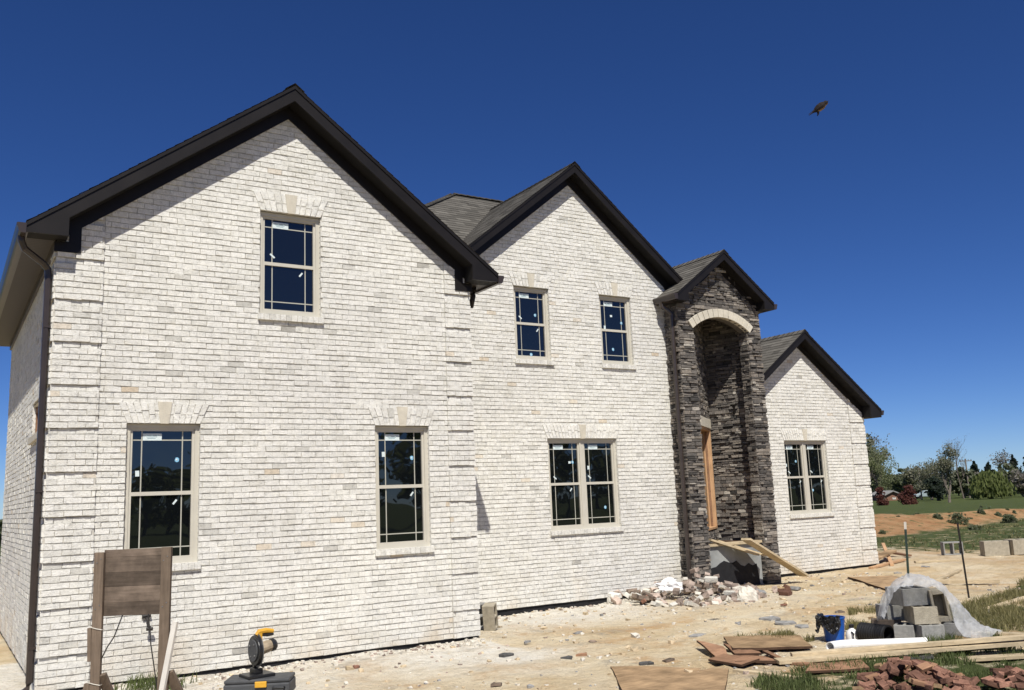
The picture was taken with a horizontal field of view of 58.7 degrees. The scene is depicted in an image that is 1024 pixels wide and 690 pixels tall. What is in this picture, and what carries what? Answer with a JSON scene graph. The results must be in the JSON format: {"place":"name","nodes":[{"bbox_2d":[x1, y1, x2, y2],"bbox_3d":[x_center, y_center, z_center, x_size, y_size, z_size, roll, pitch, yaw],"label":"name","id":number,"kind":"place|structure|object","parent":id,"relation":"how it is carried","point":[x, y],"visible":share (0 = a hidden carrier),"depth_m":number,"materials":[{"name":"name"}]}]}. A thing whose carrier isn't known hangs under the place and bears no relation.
{"place":"outdoors","nodes":[
{"label":"outdoors","id":0,"kind":"place"},
{"bbox_2d":[0,492,1023,689],"bbox_3d":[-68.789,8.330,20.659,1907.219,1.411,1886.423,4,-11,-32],"label":"ground","id":1,"kind":"structure","parent":0,"point":[555,671],"depth_m":13.63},
{"bbox_2d":[83,547,182,689],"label":"site board","id":2,"kind":"object","parent":1,"relation":"on","point":[132,581],"visible":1,"depth_m":8.49,"materials":[{"name":"brown wood"}]},
{"bbox_2d":[111,671,196,689],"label":"grass","id":3,"kind":"structure","parent":1,"relation":"on","point":[142,684],"depth_m":10.73,"materials":[{"name":"plant"}]},
{"bbox_2d":[159,620,178,689],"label":"loose board","id":4,"kind":"object","parent":1,"relation":"on","point":[168,655],"visible":1,"depth_m":8.35,"materials":[{"name":"white paint"}]},
{"bbox_2d":[223,672,295,689],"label":"tool case","id":5,"kind":"object","parent":1,"relation":"on","point":[282,681],"visible":0.98,"depth_m":10.13,"materials":[{"name":"grey plastic"}]},
{"bbox_2d":[239,628,277,679],"bbox_3d":[-2.792,3.603,10.418,0.601,0.708,0.368,4,-11,-32],"label":"chop saw","id":6,"kind":"object","parent":5,"relation":"on","point":[258,647],"visible":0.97,"depth_m":10.32,"materials":[{"name":"black plastic"}]},
{"bbox_2d":[0,83,883,689],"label":"brick house","id":7,"kind":"structure","parent":1,"relation":"on","point":[300,371],"depth_m":13.41,"materials":[{"name":"white brick"}]},
{"bbox_2d":[28,407,37,444],"bbox_3d":[-6.436,1.057,12.416,0.175,0.520,1.460,4,-11,-32],"label":"window","id":8,"kind":"structure","parent":7,"relation":"in","point":[33,438],"depth_m":12.70,"materials":[{"name":"beige glass"}]},
{"bbox_2d":[123,424,200,570],"bbox_3d":[-4.455,1.931,11.579,0.957,1.849,0.178,4,-11,-32],"label":"window","id":9,"kind":"structure","parent":7,"relation":"in","point":[162,462],"depth_m":11.64,"materials":[{"name":"beige plastic"}]},
{"bbox_2d":[257,211,323,323],"bbox_3d":[-3.169,-1.096,12.981,0.941,1.575,0.179,4,-11,-32],"label":"window","id":10,"kind":"structure","parent":7,"relation":"in","point":[289,245],"depth_m":13.02,"materials":[{"name":"glass"}]},
{"bbox_2d":[374,426,434,555],"bbox_3d":[-1.612,2.117,13.347,0.929,1.849,0.179,4,-11,-32],"label":"window","id":11,"kind":"structure","parent":7,"relation":"in","point":[401,452],"depth_m":13.39,"materials":[{"name":"glass"}]},
{"bbox_2d":[513,286,553,364],"bbox_3d":[0.382,-0.377,17.988,0.889,1.545,0.179,4,-11,-32],"label":"window","id":12,"kind":"structure","parent":7,"relation":"in","point":[530,304],"depth_m":18.04,"materials":[{"name":"glass"}]},
{"bbox_2d":[547,439,623,535],"bbox_3d":[1.422,2.787,18.036,1.764,1.849,0.179,4,-11,-32],"label":"window","id":13,"kind":"structure","parent":7,"relation":"in","point":[583,487],"depth_m":18.07,"materials":[{"name":"glass"}]},
{"bbox_2d":[599,295,636,369],"bbox_3d":[2.169,-0.260,19.099,0.894,1.545,0.179,4,-11,-32],"label":"window","id":14,"kind":"structure","parent":7,"relation":"in","point":[614,311],"depth_m":19.16,"materials":[{"name":"glass"}]},
{"bbox_2d":[717,540,764,555],"bbox_3d":[4.895,4.341,19.478,0.992,0.378,0.200,-2,-10,0],"label":"plank","id":15,"kind":"object","parent":7,"relation":"on","point":[762,554],"visible":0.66,"depth_m":19.38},
{"bbox_2d":[709,539,759,555],"bbox_3d":[4.682,4.276,19.254,1.049,0.394,0.240,-1,-10,-9],"label":"plank","id":16,"kind":"object","parent":15,"relation":"on","point":[734,547],"visible":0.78,"depth_m":19.15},
{"bbox_2d":[784,441,834,518],"bbox_3d":[7.217,3.269,22.256,1.574,1.849,0.179,4,-11,-32],"label":"window","id":17,"kind":"structure","parent":7,"relation":"in","point":[807,481],"depth_m":22.30,"materials":[{"name":"glass"}]},
{"bbox_2d":[479,602,485,628],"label":"concrete block","id":18,"kind":"object","parent":1,"relation":"on","point":[481,615],"depth_m":14.63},
{"bbox_2d":[482,602,498,630],"bbox_3d":[-0.343,4.264,14.288,0.190,0.418,0.261,-5,-10,14],"label":"concrete block","id":19,"kind":"object","parent":1,"relation":"on","point":[490,616],"depth_m":14.20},
{"bbox_2d":[112,572,1022,689],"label":"gravel crumbs","id":20,"kind":"object","parent":1,"relation":"on","point":[472,642],"visible":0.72,"depth_m":12.88,"materials":[{"name":"gravel"}]},
{"bbox_2d":[654,577,683,592],"bbox_3d":[3.098,4.693,17.801,0.580,0.287,0.527,4,-11,-32],"label":"mortar sack","id":21,"kind":"object","parent":1,"relation":"on","point":[668,584],"visible":0.82,"depth_m":17.65,"materials":[{"name":"white paper"}]},
{"bbox_2d":[610,666,728,689],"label":"plywood sheet","id":22,"kind":"object","parent":1,"relation":"on","point":[649,678],"visible":0.98,"depth_m":10.02,"materials":[{"name":"wood"}]},
{"bbox_2d":[697,640,726,656],"bbox_3d":[2.622,3.869,11.602,0.315,0.102,0.810,-1,-10,-5],"label":"broken board","id":23,"kind":"object","parent":1,"relation":"on","point":[713,650],"visible":0.91,"depth_m":11.60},
{"bbox_2d":[708,653,759,666],"bbox_3d":[2.645,3.776,10.926,0.388,0.043,0.673,4,-11,-32],"label":"broken board","id":24,"kind":"object","parent":1,"relation":"on","point":[728,659],"visible":1,"depth_m":10.88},
{"bbox_2d":[723,643,761,654],"bbox_3d":[2.925,3.877,11.566,0.416,0.090,0.555,-4,-10,8],"label":"broken board","id":25,"kind":"object","parent":1,"relation":"on","point":[744,652],"visible":0.87,"depth_m":11.39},
{"bbox_2d":[737,586,758,601],"bbox_3d":[4.387,4.659,16.959,0.412,0.327,0.334,1,-10,-16],"label":"mortar lump","id":26,"kind":"object","parent":1,"relation":"on","point":[747,594],"visible":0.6,"depth_m":16.85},
{"bbox_2d":[735,655,780,663],"bbox_3d":[3.036,3.799,10.988,0.618,0.070,0.631,-5,-10,18],"label":"broken board","id":27,"kind":"object","parent":1,"relation":"on","point":[763,659],"visible":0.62,"depth_m":10.94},
{"bbox_2d":[762,650,779,657],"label":"broken board","id":28,"kind":"object","parent":27,"relation":"on","point":[771,654],"visible":0.89,"depth_m":11.09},
{"bbox_2d":[733,668,801,679],"bbox_3d":[2.815,3.644,10.071,0.090,0.042,0.824,6,-13,-42],"label":"lumber board","id":29,"kind":"object","parent":1,"relation":"on","point":[752,672],"visible":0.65,"depth_m":10.15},
{"bbox_2d":[723,635,812,649],"bbox_3d":[3.357,3.907,11.955,1.075,0.064,0.987,-3,-10,3],"label":"plywood sheet","id":30,"kind":"object","parent":1,"relation":"on","point":[760,642],"visible":0.99,"depth_m":11.86,"materials":[{"name":"wood"}]},
{"bbox_2d":[759,616,780,620],"bbox_3d":[4.073,4.321,14.379,0.376,0.057,0.266,-1,-10,-9],"label":"scrap slab","id":31,"kind":"object","parent":1,"relation":"on","point":[768,618],"depth_m":14.30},
{"bbox_2d":[741,538,808,576],"bbox_3d":[5.619,4.533,19.386,1.976,0.933,0.240,6,-12,-39],"label":"plank","id":32,"kind":"object","parent":1,"relation":"on","point":[773,556],"visible":1,"depth_m":19.31,"materials":[{"name":"wood"}]},
{"bbox_2d":[775,620,796,624],"bbox_3d":[4.148,4.245,13.924,0.293,0.054,0.334,-2,-10,-4],"label":"scrap slab","id":33,"kind":"object","parent":1,"relation":"on","point":[785,622],"depth_m":13.84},
{"bbox_2d":[821,615,844,641],"bbox_3d":[4.346,3.835,12.289,0.313,0.325,0.313,-6,-10,20],"label":"bucket","id":34,"kind":"object","parent":1,"relation":"on","point":[836,636],"visible":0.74,"depth_m":12.18,"materials":[{"name":"blue plastic"}]},
{"bbox_2d":[815,613,840,634],"bbox_3d":[4.214,3.744,12.231,0.289,0.260,0.378,4,-11,-32],"label":"bin bag","id":35,"kind":"object","parent":34,"relation":"hanging from","point":[832,624],"visible":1,"depth_m":12.13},
{"bbox_2d":[805,659,869,672],"bbox_3d":[3.645,3.631,10.280,0.880,0.038,0.448,-1,-10,-7],"label":"plywood sheet","id":36,"kind":"object","parent":1,"relation":"on","point":[828,670],"visible":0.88,"depth_m":10.15,"materials":[{"name":"wood"}]},
{"bbox_2d":[846,624,857,639],"bbox_3d":[4.511,3.829,12.070,0.177,0.240,0.174,4,-11,-32],"label":"plastic jug","id":37,"kind":"object","parent":1,"relation":"on","point":[851,632],"visible":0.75,"depth_m":12.04,"materials":[{"name":"white plastic"}]},
{"bbox_2d":[856,622,894,639],"bbox_3d":[4.740,3.764,11.876,0.257,0.250,0.405,4,-11,-32],"label":"corrugated pipe","id":38,"kind":"object","parent":1,"relation":"on","point":[864,630],"visible":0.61,"depth_m":11.82,"materials":[{"name":"black plastic"}]},
{"bbox_2d":[848,575,903,589],"bbox_3d":[7.809,4.907,18.775,0.937,0.052,2.909,-3,-10,4],"label":"plywood sheet","id":39,"kind":"object","parent":1,"relation":"on","point":[882,582],"visible":0.86,"depth_m":19.21,"materials":[{"name":"wood"}]},
{"bbox_2d":[826,637,927,648],"bbox_3d":[4.487,3.685,11.239,1.310,0.131,0.205,-1,-10,-9],"label":"pvc pipe","id":40,"kind":"object","parent":1,"relation":"on","point":[849,643],"visible":0.67,"depth_m":11.20,"materials":[{"name":"plastic"}]},
{"bbox_2d":[866,433,890,490],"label":"leafy tree","id":41,"kind":"object","parent":1,"relation":"on","point":[870,442],"visible":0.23,"depth_m":164.11,"materials":[{"name":"green plant"}]},
{"bbox_2d":[868,432,892,485],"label":"bare tree","id":42,"kind":"object","parent":1,"relation":"on","point":[876,440],"visible":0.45,"depth_m":171.65,"materials":[{"name":"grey plant"}]},
{"bbox_2d":[875,486,888,505],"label":"red shrub","id":43,"kind":"object","parent":1,"relation":"on","point":[880,496],"visible":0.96,"depth_m":93.43,"materials":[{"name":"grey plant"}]},
{"bbox_2d":[868,444,898,489],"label":"leafy tree","id":44,"kind":"object","parent":1,"relation":"on","point":[871,463],"visible":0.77,"depth_m":158.72,"materials":[{"name":"green plant"}]},
{"bbox_2d":[877,679,889,689],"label":"red brick","id":45,"kind":"object","parent":1,"relation":"on","point":[882,685],"visible":1,"depth_m":8.99,"materials":[{"name":"brick"}]},
{"bbox_2d":[871,490,898,500],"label":"house","id":46,"kind":"structure","parent":1,"relation":"on","point":[890,495],"depth_m":149.88,"materials":[{"name":"red brick"}]},
{"bbox_2d":[871,618,901,628],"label":"concrete block","id":47,"kind":"object","parent":1,"relation":"on","point":[881,621],"depth_m":11.90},
{"bbox_2d":[875,603,904,620],"bbox_3d":[5.024,3.548,12.086,0.250,0.200,0.300,-1,-10,-8],"label":"concrete block","id":48,"kind":"object","parent":47,"relation":"on","point":[895,612],"depth_m":11.95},
{"bbox_2d":[868,558,905,568],"bbox_3d":[9.613,5.579,23.236,0.120,0.078,2.403,-11,-13,41],"label":"scrap timber","id":49,"kind":"object","parent":1,"relation":"on","point":[887,563],"visible":0.77,"depth_m":23.01,"materials":[{"name":"brown wood"}]},
{"bbox_2d":[878,550,896,559],"bbox_3d":[9.635,5.577,23.932,0.250,0.226,2.168,-10,-12,40],"label":"scrap timber","id":50,"kind":"object","parent":1,"relation":"on","point":[886,553],"visible":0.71,"depth_m":24.25,"materials":[{"name":"brown wood"}]},
{"bbox_2d":[888,468,904,494],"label":"leafy tree","id":51,"kind":"object","parent":1,"relation":"on","point":[897,485],"visible":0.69,"depth_m":183.73,"materials":[{"name":"green plant"}]},
{"bbox_2d":[774,640,1023,664],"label":"lumber board","id":52,"kind":"object","parent":1,"relation":"on","point":[821,658],"visible":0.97,"depth_m":10.73,"materials":[{"name":"wood"}]},
{"bbox_2d":[790,634,1023,656],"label":"lumber board","id":53,"kind":"object","parent":52,"relation":"on","point":[912,645],"visible":1,"depth_m":10.81,"materials":[{"name":"wood"}]},
{"bbox_2d":[893,622,915,637],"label":"concrete block","id":54,"kind":"object","parent":1,"relation":"on","point":[905,630],"depth_m":11.61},
{"bbox_2d":[904,522,909,575],"bbox_3d":[8.643,4.538,19.927,0.052,1.315,0.271,-4,-10,8],"label":"fence post","id":55,"kind":"object","parent":1,"relation":"on","point":[906,547],"visible":0.98,"depth_m":19.91,"materials":[{"name":"green metal"}]},
{"bbox_2d":[897,485,918,504],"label":"red shrub","id":56,"kind":"object","parent":1,"relation":"on","point":[909,492],"visible":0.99,"depth_m":94.39,"materials":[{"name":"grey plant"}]},
{"bbox_2d":[901,466,930,492],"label":"leafy tree","id":57,"kind":"object","parent":1,"relation":"on","point":[909,478],"visible":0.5,"depth_m":164.76,"materials":[{"name":"green plant"}]},
{"bbox_2d":[914,685,928,689],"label":"red brick","id":58,"kind":"object","parent":1,"relation":"on","point":[916,688],"visible":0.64,"depth_m":8.79,"materials":[{"name":"brick"}]},
{"bbox_2d":[916,681,933,689],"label":"red brick","id":59,"kind":"object","parent":58,"relation":"on","point":[929,685],"visible":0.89,"depth_m":8.72,"materials":[{"name":"brick"}]},
{"bbox_2d":[911,678,927,686],"bbox_3d":[3.933,3.258,8.775,0.146,0.043,0.075,10,-1,9],"label":"red brick","id":60,"kind":"object","parent":59,"relation":"on","point":[917,682],"visible":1,"depth_m":8.75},
{"bbox_2d":[910,670,927,680],"bbox_3d":[3.969,3.241,8.873,0.086,0.049,0.178,-8,10,-6],"label":"red brick","id":61,"kind":"object","parent":60,"relation":"on","point":[918,675],"visible":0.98,"depth_m":8.86,"materials":[{"name":"brick"}]},
{"bbox_2d":[910,623,944,640],"bbox_3d":[5.300,3.697,11.595,0.300,0.285,0.300,-1,-10,-5],"label":"concrete block","id":62,"kind":"object","parent":1,"relation":"on","point":[921,630],"depth_m":11.46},
{"bbox_2d":[903,605,938,624],"bbox_3d":[5.265,3.462,11.721,0.300,0.215,0.360,-3,-10,3],"label":"concrete block","id":63,"kind":"object","parent":62,"relation":"on","point":[921,614],"depth_m":11.55,"materials":[{"name":"concrete"}]},
{"bbox_2d":[885,586,929,606],"bbox_3d":[5.169,3.273,11.886,0.390,0.215,0.400,0,-10,-10],"label":"concrete block","id":64,"kind":"object","parent":63,"relation":"on","point":[910,596],"depth_m":11.71,"materials":[{"name":"concrete"}]},
{"bbox_2d":[878,574,1000,637],"bbox_3d":[5.537,3.405,11.835,1.576,0.905,1.161,-5,-10,13],"label":"plastic sheet","id":65,"kind":"object","parent":64,"relation":"on","point":[911,581],"visible":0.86,"depth_m":11.56,"materials":[{"name":"white"}]},
{"bbox_2d":[927,587,951,621],"bbox_3d":[5.485,3.342,11.704,0.238,0.417,0.190,-4,-10,11],"label":"concrete block","id":66,"kind":"object","parent":62,"relation":"on","point":[938,598],"depth_m":11.66,"materials":[{"name":"concrete"}]},
{"bbox_2d":[910,459,948,499],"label":"leafy tree","id":67,"kind":"object","parent":1,"relation":"on","point":[927,472],"visible":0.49,"depth_m":142.14,"materials":[{"name":"green plant"}]},
{"bbox_2d":[925,476,945,500],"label":"leafy tree","id":68,"kind":"object","parent":1,"relation":"on","point":[936,488],"visible":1,"depth_m":132.82,"materials":[{"name":"green plant"}]},
{"bbox_2d":[914,559,958,562],"bbox_3d":[10.983,5.591,23.554,1.063,0.069,0.160,-4,-10,7],"label":"lumber board","id":69,"kind":"object","parent":1,"relation":"on","point":[942,560],"visible":1,"depth_m":23.49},
{"bbox_2d":[920,569,961,586],"bbox_3d":[8.629,4.843,18.625,0.100,0.062,5.705,-9,-12,35],"label":"lumber board","id":70,"kind":"object","parent":1,"relation":"on","point":[945,576],"visible":0.45,"depth_m":19.59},
{"bbox_2d":[924,443,959,502],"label":"bare tree","id":71,"kind":"object","parent":1,"relation":"on","point":[944,465],"visible":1,"depth_m":104.05,"materials":[{"name":"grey plant"}]},
{"bbox_2d":[940,541,963,554],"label":"concrete block","id":72,"kind":"object","parent":1,"relation":"on","point":[951,545],"depth_m":25.59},
{"bbox_2d":[941,620,970,637],"bbox_3d":[5.683,3.693,11.644,0.300,0.300,0.300,-5,-10,18],"label":"concrete block","id":73,"kind":"object","parent":1,"relation":"on","point":[950,627],"depth_m":11.53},
{"bbox_2d":[946,436,965,498],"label":"bare tree","id":74,"kind":"object","parent":1,"relation":"on","point":[958,463],"visible":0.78,"depth_m":140.50,"materials":[{"name":"grey plant"}]},
{"bbox_2d":[946,512,972,525],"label":"bank shrub","id":75,"kind":"object","parent":1,"relation":"on","point":[956,518],"visible":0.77,"depth_m":41.97,"materials":[{"name":"green plant"}]},
{"bbox_2d":[947,466,975,497],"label":"leafy tree","id":76,"kind":"object","parent":1,"relation":"on","point":[955,484],"visible":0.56,"depth_m":147.38,"materials":[{"name":"green plant"}]},
{"bbox_2d":[923,579,999,583],"bbox_3d":[8.974,4.724,18.182,1.372,0.078,0.150,-6,-10,22],"label":"lumber board","id":77,"kind":"object","parent":1,"relation":"on","point":[955,581],"visible":0.74,"depth_m":18.11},
{"bbox_2d":[957,523,969,597],"bbox_3d":[7.959,3.845,16.030,0.033,1.414,0.338,-9,-12,34],"label":"fence post","id":78,"kind":"object","parent":1,"relation":"on","point":[960,542],"visible":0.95,"depth_m":16.02,"materials":[{"name":"metal"}]},
{"bbox_2d":[966,460,979,495],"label":"evergreen tree","id":79,"kind":"object","parent":1,"relation":"on","point":[974,467],"visible":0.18,"depth_m":162.02,"materials":[{"name":"green plant"}]},
{"bbox_2d":[955,653,1023,661],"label":"lumber board","id":80,"kind":"object","parent":1,"relation":"on","point":[978,658],"visible":0.69,"depth_m":10.44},
{"bbox_2d":[982,679,998,688],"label":"red brick","id":81,"kind":"object","parent":1,"relation":"on","point":[989,683],"visible":0.87,"depth_m":8.91,"materials":[{"name":"brick"}]},
{"bbox_2d":[968,469,1016,498],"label":"willow tree","id":82,"kind":"object","parent":1,"relation":"on","point":[990,484],"visible":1,"depth_m":130.95,"materials":[{"name":"green plant"}]},
{"bbox_2d":[979,540,1009,555],"bbox_3d":[13.178,5.550,24.853,0.660,0.400,0.300,-3,-10,3],"label":"concrete block","id":83,"kind":"object","parent":1,"relation":"on","point":[995,548],"depth_m":24.71,"materials":[{"name":"concrete"}]},
{"bbox_2d":[989,448,1010,470],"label":"bare tree","id":84,"kind":"object","parent":1,"relation":"on","point":[1001,460],"visible":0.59,"depth_m":169.87,"materials":[{"name":"grey plant"}]},
{"bbox_2d":[977,631,1023,635],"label":"lumber board","id":85,"kind":"object","parent":1,"relation":"on","point":[1010,633],"visible":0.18,"depth_m":11.87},
{"bbox_2d":[985,596,1023,608],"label":"lumber board","id":86,"kind":"object","parent":1,"relation":"on","point":[1014,600],"visible":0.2,"depth_m":15.12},
{"bbox_2d":[997,681,1011,687],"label":"red brick","id":87,"kind":"object","parent":1,"relation":"on","point":[1003,684],"visible":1,"depth_m":8.77,"materials":[{"name":"brick"}]},
{"bbox_2d":[1001,514,1017,522],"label":"bank shrub","id":88,"kind":"object","parent":1,"relation":"on","point":[1008,518],"visible":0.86,"depth_m":42.73,"materials":[{"name":"green plant"}]},
{"bbox_2d":[1002,463,1017,495],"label":"leafy tree","id":89,"kind":"object","parent":1,"relation":"on","point":[1006,466],"visible":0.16,"depth_m":147.43,"materials":[{"name":"green plant"}]},
{"bbox_2d":[1003,538,1023,554],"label":"concrete block","id":90,"kind":"object","parent":1,"relation":"on","point":[1016,546],"depth_m":24.62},
{"bbox_2d":[1008,469,1023,496],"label":"leafy tree","id":91,"kind":"object","parent":1,"relation":"on","point":[1017,481],"visible":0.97,"depth_m":137.18,"materials":[{"name":"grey plant"}]},
{"bbox_2d":[1008,454,1023,493],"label":"evergreen tree","id":92,"kind":"object","parent":1,"relation":"on","point":[1013,462],"visible":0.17,"depth_m":166.76,"materials":[{"name":"green plant"}]},
{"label":"red brick","id":93,"kind":"object","parent":1,"relation":"on","visible":0},
{"bbox_2d":[873,676,889,682],"bbox_3d":[3.721,3.360,9.153,0.152,0.043,0.075,-3,-3,-2],"label":"red brick","id":94,"kind":"object","parent":93,"relation":"on","point":[877,679],"visible":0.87,"depth_m":9.13,"materials":[{"name":"brick"}]},
{"bbox_2d":[878,672,889,679],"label":"red brick","id":95,"kind":"object","parent":94,"relation":"on","point":[883,675],"visible":1,"depth_m":9.11,"materials":[{"name":"brick"}]},
{"bbox_2d":[884,671,894,680],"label":"red brick","id":96,"kind":"object","parent":95,"relation":"on","point":[891,676],"visible":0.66,"depth_m":9.14,"materials":[{"name":"brick"}]},
{"bbox_2d":[886,663,899,675],"bbox_3d":[3.834,3.264,9.154,0.086,0.060,0.178,19,2,11],"label":"red brick","id":97,"kind":"object","parent":96,"relation":"on","point":[893,669],"visible":1,"depth_m":9.08,"materials":[{"name":"brick"}]},
{"bbox_2d":[0,0,1023,519],"label":"sky","id":98,"kind":"structure","parent":0,"point":[885,225],"materials":[{"name":"blue"}]},
{"bbox_2d":[734,628,814,641],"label":"grass","id":99,"kind":"structure","parent":0,"point":[782,632],"depth_m":12.47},
{"bbox_2d":[808,100,827,115],"bbox_3d":[3.708,-2.861,11.001,0.248,0.183,0.082,-4,-10,8],"label":"bird","id":100,"kind":"object","parent":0,"point":[819,107],"visible":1,"depth_m":10.98},
{"bbox_2d":[844,600,880,630],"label":"grass","id":101,"kind":"structure","parent":0,"point":[851,611],"depth_m":14.54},
{"bbox_2d":[744,646,1023,689],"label":"grass","id":102,"kind":"structure","parent":0,"point":[777,682],"depth_m":9.79,"materials":[{"name":"plant"}]},
{"bbox_2d":[877,518,1023,552],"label":"grass","id":103,"kind":"structure","parent":0,"point":[977,532],"depth_m":32.97,"materials":[{"name":"plant"}]},
{"bbox_2d":[922,626,1015,656],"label":"grass","id":104,"kind":"structure","parent":0,"point":[947,637],"depth_m":11.17,"materials":[{"name":"plant"}]},
{"bbox_2d":[949,577,1023,631],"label":"grass","id":105,"kind":"structure","parent":0,"point":[1010,614],"depth_m":13.99,"materials":[{"name":"plant"}]},
{"bbox_3d":[4.004,4.661,17.768,0.100,0.070,0.147,24,-24,-17],"label":"brick fragment","id":106,"kind":"object","parent":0,"visible":0},
{"bbox_2d":[704,576,717,582],"bbox_3d":[3.894,4.577,17.778,0.262,0.097,0.129,-6,2,18],"label":"brick fragment","id":107,"kind":"object","parent":106,"relation":"on","point":[710,579],"visible":1,"depth_m":17.73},
{"label":"red brick","id":108,"kind":"object","parent":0,"visible":0},
{"bbox_2d":[906,669,915,679],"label":"red brick","id":109,"kind":"object","parent":108,"relation":"on","point":[909,674],"visible":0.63,"depth_m":8.90,"materials":[{"name":"brick"}]},
{"bbox_2d":[916,662,932,672],"bbox_3d":[4.086,3.195,9.021,0.149,0.044,0.077,-8,20,-25],"label":"red brick","id":110,"kind":"object","parent":109,"relation":"on","point":[924,667],"visible":1,"depth_m":9.00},
{"label":"red brick","id":111,"kind":"object","parent":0,"visible":0},
{"label":"red brick","id":112,"kind":"object","parent":111,"relation":"on","visible":0},
{"bbox_2d":[953,678,969,686],"bbox_3d":[4.306,3.244,8.729,0.150,0.044,0.072,-1,18,21],"label":"red brick","id":113,"kind":"object","parent":112,"relation":"on","point":[961,682],"visible":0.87,"depth_m":8.71,"materials":[{"name":"brick"}]},
{"label":"red brick","id":114,"kind":"object","parent":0,"visible":0},
{"bbox_2d":[935,671,949,684],"bbox_3d":[4.219,3.258,8.919,0.119,0.055,0.080,23,31,28],"label":"red brick","id":115,"kind":"object","parent":114,"relation":"on","point":[939,675],"visible":0.7,"depth_m":8.90,"materials":[{"name":"brick"}]},
{"bbox_2d":[932,666,948,675],"bbox_3d":[4.228,3.225,8.979,0.069,0.042,0.144,-16,10,-24],"label":"red brick","id":116,"kind":"object","parent":115,"relation":"on","point":[936,669],"visible":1,"depth_m":8.98,"materials":[{"name":"brick"}]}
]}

